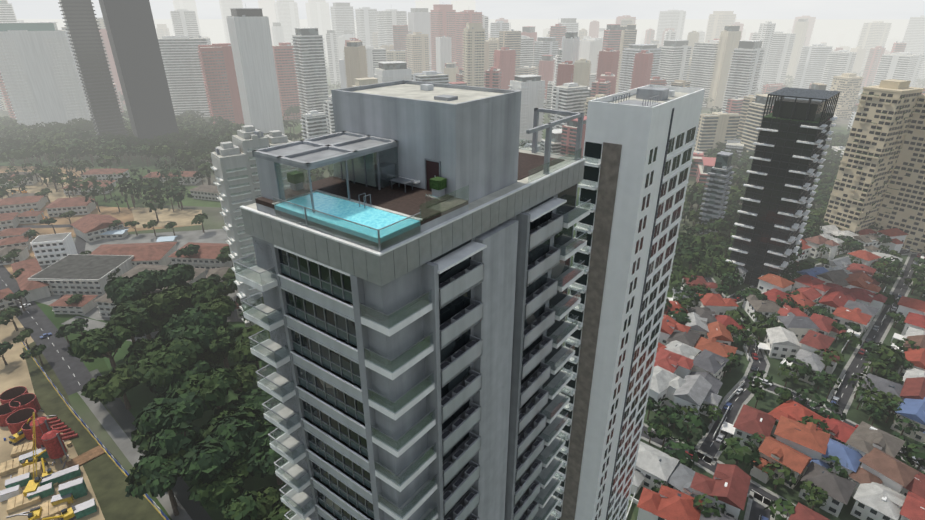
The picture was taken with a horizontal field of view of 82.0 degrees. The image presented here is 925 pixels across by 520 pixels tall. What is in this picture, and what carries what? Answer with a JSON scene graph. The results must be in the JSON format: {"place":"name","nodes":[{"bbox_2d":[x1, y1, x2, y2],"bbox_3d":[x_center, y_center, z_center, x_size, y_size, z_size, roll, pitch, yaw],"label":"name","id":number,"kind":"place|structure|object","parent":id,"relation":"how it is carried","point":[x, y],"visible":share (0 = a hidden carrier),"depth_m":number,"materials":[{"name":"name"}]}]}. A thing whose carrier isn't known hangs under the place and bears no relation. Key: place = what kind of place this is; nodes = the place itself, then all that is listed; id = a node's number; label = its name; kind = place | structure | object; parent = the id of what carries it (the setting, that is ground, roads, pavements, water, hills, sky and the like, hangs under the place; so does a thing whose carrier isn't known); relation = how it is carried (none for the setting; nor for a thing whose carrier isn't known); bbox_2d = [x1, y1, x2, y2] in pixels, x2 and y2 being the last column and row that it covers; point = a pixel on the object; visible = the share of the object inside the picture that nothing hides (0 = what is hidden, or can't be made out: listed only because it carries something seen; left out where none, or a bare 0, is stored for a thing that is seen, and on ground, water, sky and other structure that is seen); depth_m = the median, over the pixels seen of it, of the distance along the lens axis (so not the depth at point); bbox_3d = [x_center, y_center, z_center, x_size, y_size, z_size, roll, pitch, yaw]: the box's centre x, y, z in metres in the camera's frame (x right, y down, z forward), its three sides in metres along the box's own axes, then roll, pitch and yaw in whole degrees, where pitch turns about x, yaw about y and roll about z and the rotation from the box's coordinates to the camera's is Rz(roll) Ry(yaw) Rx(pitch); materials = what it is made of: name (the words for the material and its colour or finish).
{"place":"outdoors","nodes":[
{"label":"outdoors","id":0,"kind":"place"},
{"bbox_2d":[0,19,924,519],"bbox_3d":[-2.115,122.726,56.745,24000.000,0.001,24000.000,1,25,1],"label":"ground","id":1,"kind":"structure","parent":0,"point":[216,35],"depth_m":565.15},
{"bbox_2d":[0,136,313,519],"bbox_3d":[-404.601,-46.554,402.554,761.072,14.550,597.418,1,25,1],"label":"ground features","id":2,"kind":"object","parent":1,"relation":"on","point":[58,272],"visible":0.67,"depth_m":277.49,"materials":[{"name":"green plant"}]},
{"bbox_2d":[0,341,168,519],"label":"construction site","id":3,"kind":"object","parent":2,"relation":"on","point":[20,407],"visible":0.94,"depth_m":171.40,"materials":[{"name":"white"}]},
{"bbox_2d":[0,159,295,519],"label":"trees","id":4,"kind":"object","parent":2,"relation":"on","point":[221,455],"visible":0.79,"depth_m":190.55,"materials":[{"name":"green plant"}]},
{"bbox_2d":[210,125,298,326],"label":"apartment building","id":5,"kind":"structure","parent":1,"relation":"on","point":[234,168],"depth_m":216.56,"materials":[{"name":"grey concrete"}]},
{"bbox_2d":[233,80,590,519],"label":"tower","id":6,"kind":"structure","parent":1,"relation":"on","point":[412,275],"depth_m":42.24,"materials":[{"name":"grey concrete"}]},
{"bbox_2d":[0,68,924,221],"bbox_3d":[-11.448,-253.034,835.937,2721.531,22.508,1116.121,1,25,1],"label":"trees","id":7,"kind":"object","parent":1,"relation":"on","point":[203,138],"visible":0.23,"depth_m":508.80,"materials":[{"name":"green plant"}]},
{"bbox_2d":[0,0,924,233],"bbox_3d":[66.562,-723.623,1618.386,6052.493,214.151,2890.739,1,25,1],"label":"skyline","id":8,"kind":"structure","parent":1,"relation":"on","point":[263,68],"depth_m":708.89,"materials":[{"name":"grey concrete"}]},
{"bbox_2d":[304,132,924,519],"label":"trees","id":9,"kind":"object","parent":1,"relation":"on","point":[879,356],"visible":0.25,"depth_m":228.28,"materials":[{"name":"green plant"}]},
{"bbox_2d":[551,85,704,519],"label":"building","id":10,"kind":"structure","parent":1,"relation":"on","point":[639,144],"depth_m":88.20,"materials":[{"name":"white concrete"}]},
{"bbox_2d":[625,225,924,519],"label":"houses","id":11,"kind":"structure","parent":1,"relation":"on","point":[881,482],"depth_m":194.05,"materials":[{"name":"red tile"}]},
{"bbox_2d":[726,87,840,286],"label":"dark tower","id":12,"kind":"structure","parent":1,"relation":"on","point":[790,143],"depth_m":267.48,"materials":[{"name":"black glass"}]},
{"bbox_2d":[824,73,924,253],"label":"beige towers","id":13,"kind":"structure","parent":1,"relation":"on","point":[880,178],"depth_m":325.89,"materials":[{"name":"beige concrete"}]},
{"bbox_2d":[8,0,924,18],"label":"sky","id":14,"kind":"structure","parent":0,"point":[23,9],"materials":[{"name":"white"}]},
{"bbox_2d":[630,248,924,519],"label":"estate roads","id":15,"kind":"structure","parent":0,"point":[761,495],"depth_m":205.27,"materials":[{"name":"grey asphalt"}]},
{"bbox_2d":[20,248,920,519],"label":"cars","id":16,"kind":"object","parent":15,"relation":"on","point":[721,436],"visible":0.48,"depth_m":213.64,"materials":[{"name":"white paint"}]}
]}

